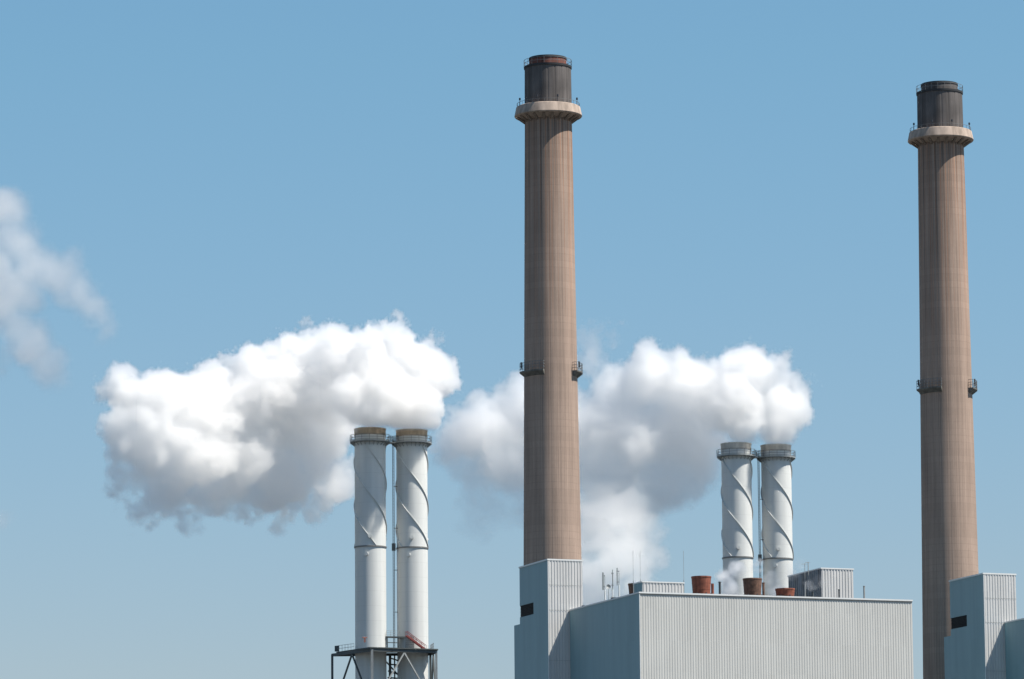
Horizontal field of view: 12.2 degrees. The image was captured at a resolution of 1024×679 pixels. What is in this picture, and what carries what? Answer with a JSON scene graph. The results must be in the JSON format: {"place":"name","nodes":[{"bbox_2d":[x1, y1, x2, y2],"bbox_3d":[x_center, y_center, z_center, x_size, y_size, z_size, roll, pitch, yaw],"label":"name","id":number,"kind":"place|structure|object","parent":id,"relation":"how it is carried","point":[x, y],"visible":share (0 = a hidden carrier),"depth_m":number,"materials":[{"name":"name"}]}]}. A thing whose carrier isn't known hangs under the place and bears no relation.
{"place":"outdoors","nodes":[
{"label":"outdoors","id":0,"kind":"place"},
{"bbox_2d":[0,0,1023,678],"label":"sky","id":1,"kind":"structure","parent":0,"point":[239,239],"materials":[{"name":"blue"}]},
{"bbox_2d":[569,592,913,678],"bbox_3d":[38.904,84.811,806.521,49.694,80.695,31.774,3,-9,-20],"label":"boiler hall","id":2,"kind":"structure","parent":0,"point":[650,635],"depth_m":797.38,"materials":[{"name":"metal"}]},
{"bbox_2d":[602,573,605,600],"bbox_3d":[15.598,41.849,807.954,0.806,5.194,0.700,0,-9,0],"label":"panel antenna","id":3,"kind":"object","parent":2,"relation":"on","point":[603,577],"visible":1,"depth_m":807.84,"materials":[{"name":"white paint"}]},
{"bbox_2d":[616,568,619,596],"bbox_3d":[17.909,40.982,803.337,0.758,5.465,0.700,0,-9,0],"label":"panel antenna","id":4,"kind":"object","parent":2,"relation":"on","point":[618,584],"visible":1,"depth_m":803.21,"materials":[{"name":"white paint"}]},
{"bbox_2d":[628,583,632,593],"bbox_3d":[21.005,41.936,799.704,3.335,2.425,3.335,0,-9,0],"label":"roof vent","id":5,"kind":"object","parent":2,"relation":"on","point":[630,586],"visible":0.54,"depth_m":798.84,"materials":[{"name":"metal"}]},
{"bbox_2d":[633,581,684,592],"bbox_3d":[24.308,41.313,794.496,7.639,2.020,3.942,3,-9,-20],"label":"roof cabin","id":6,"kind":"object","parent":2,"relation":"on","point":[656,586],"visible":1,"depth_m":792.82,"materials":[{"name":"metal"}]},
{"bbox_2d":[691,576,713,593],"bbox_3d":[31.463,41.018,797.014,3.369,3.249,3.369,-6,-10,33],"label":"roof vent","id":7,"kind":"object","parent":2,"relation":"on","point":[702,585],"visible":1,"depth_m":795.76,"materials":[{"name":"red metal"}]},
{"bbox_2d":[743,578,761,594],"bbox_3d":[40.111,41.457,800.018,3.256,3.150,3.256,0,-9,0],"label":"roof vent","id":8,"kind":"object","parent":2,"relation":"on","point":[751,586],"visible":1,"depth_m":798.77,"materials":[{"name":"brown metal"}]},
{"bbox_2d":[762,582,764,594],"bbox_3d":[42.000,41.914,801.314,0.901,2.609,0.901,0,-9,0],"label":"roof pipe","id":9,"kind":"object","parent":2,"relation":"on","point":[763,588],"visible":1,"depth_m":801.21,"materials":[{"name":"metal"}]},
{"bbox_2d":[775,588,794,595],"bbox_3d":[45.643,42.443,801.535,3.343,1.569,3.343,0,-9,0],"label":"roof vent","id":10,"kind":"object","parent":2,"relation":"on","point":[785,591],"visible":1,"depth_m":800.22,"materials":[{"name":"red metal"}]},
{"bbox_2d":[805,562,809,596],"bbox_3d":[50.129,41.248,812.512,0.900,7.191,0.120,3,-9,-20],"label":"cabin aerial","id":11,"kind":"object","parent":2,"relation":"on","point":[808,577],"visible":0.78,"depth_m":812.63,"materials":[{"name":"grey metal"}]},
{"bbox_2d":[787,568,853,597],"bbox_3d":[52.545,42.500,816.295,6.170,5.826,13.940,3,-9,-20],"label":"roof cabin","id":12,"kind":"object","parent":2,"relation":"on","point":[826,582],"visible":0.73,"depth_m":810.51,"materials":[{"name":"grey metal"}]},
{"bbox_2d":[1004,618,1023,678],"bbox_3d":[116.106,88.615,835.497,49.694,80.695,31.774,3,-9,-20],"label":"boiler hall","id":13,"kind":"structure","parent":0,"point":[1014,641],"depth_m":843.37,"materials":[{"name":"metal"}]},
{"label":"ground","id":14,"kind":"structure","parent":0,"visible":0},
{"bbox_2d":[350,427,389,678],"bbox_3d":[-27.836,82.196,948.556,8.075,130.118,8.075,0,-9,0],"label":"steel flue stack","id":15,"kind":"object","parent":14,"relation":"on","point":[369,444],"visible":1,"depth_m":952.36,"materials":[{"name":"silver metal"}]},
{"bbox_2d":[331,630,437,678],"bbox_3d":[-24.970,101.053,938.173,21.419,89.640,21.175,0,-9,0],"label":"support frame","id":16,"kind":"object","parent":14,"relation":"on","point":[410,641],"visible":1,"depth_m":949.89,"materials":[{"name":"metal"}]},
{"bbox_2d":[387,436,398,647],"bbox_3d":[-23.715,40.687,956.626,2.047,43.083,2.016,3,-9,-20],"label":"ladder mast","id":17,"kind":"object","parent":16,"relation":"on","point":[394,543],"visible":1,"depth_m":956.20,"materials":[{"name":"metal"}]},
{"bbox_2d":[392,428,431,678],"bbox_3d":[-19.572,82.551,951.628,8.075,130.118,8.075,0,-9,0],"label":"steel flue stack","id":18,"kind":"object","parent":14,"relation":"on","point":[411,445],"visible":1,"depth_m":955.53,"materials":[{"name":"silver metal"}]},
{"bbox_2d":[514,54,582,564],"bbox_3d":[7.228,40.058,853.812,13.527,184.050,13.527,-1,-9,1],"label":"concrete chimney","id":19,"kind":"object","parent":14,"relation":"on","point":[548,113],"visible":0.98,"depth_m":856.78,"materials":[{"name":"concrete"}]},
{"bbox_2d":[514,559,582,678],"bbox_3d":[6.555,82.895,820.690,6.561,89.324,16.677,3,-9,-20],"label":"stair tower","id":20,"kind":"structure","parent":14,"relation":"on","point":[551,592],"depth_m":819.72,"materials":[{"name":"metal"}]},
{"bbox_2d":[717,442,755,594],"bbox_3d":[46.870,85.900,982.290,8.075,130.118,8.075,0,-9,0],"label":"steel flue stack","id":21,"kind":"object","parent":14,"relation":"on","point":[735,458],"visible":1,"depth_m":987.50,"materials":[{"name":"silver metal"}]},
{"bbox_2d":[757,444,795,595],"bbox_3d":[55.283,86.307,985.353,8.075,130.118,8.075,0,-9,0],"label":"steel flue stack","id":22,"kind":"object","parent":14,"relation":"on","point":[775,460],"visible":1,"depth_m":990.59,"materials":[{"name":"silver metal"}]},
{"bbox_2d":[752,450,763,577],"bbox_3d":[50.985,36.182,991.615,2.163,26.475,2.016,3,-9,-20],"label":"ladder mast","id":23,"kind":"object","parent":22,"relation":"attached to","point":[759,554],"visible":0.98,"depth_m":991.63,"materials":[{"name":"metal"}]},
{"bbox_2d":[908,81,978,678],"bbox_3d":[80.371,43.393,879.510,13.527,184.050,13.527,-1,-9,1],"label":"concrete chimney","id":24,"kind":"object","parent":14,"relation":"on","point":[940,137],"visible":0.99,"depth_m":881.68,"materials":[{"name":"concrete"}]},
{"bbox_2d":[944,573,1016,678],"bbox_3d":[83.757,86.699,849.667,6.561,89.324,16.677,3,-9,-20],"label":"stair tower","id":25,"kind":"structure","parent":14,"relation":"on","point":[982,608],"depth_m":849.01,"materials":[{"name":"metal"}]}
]}

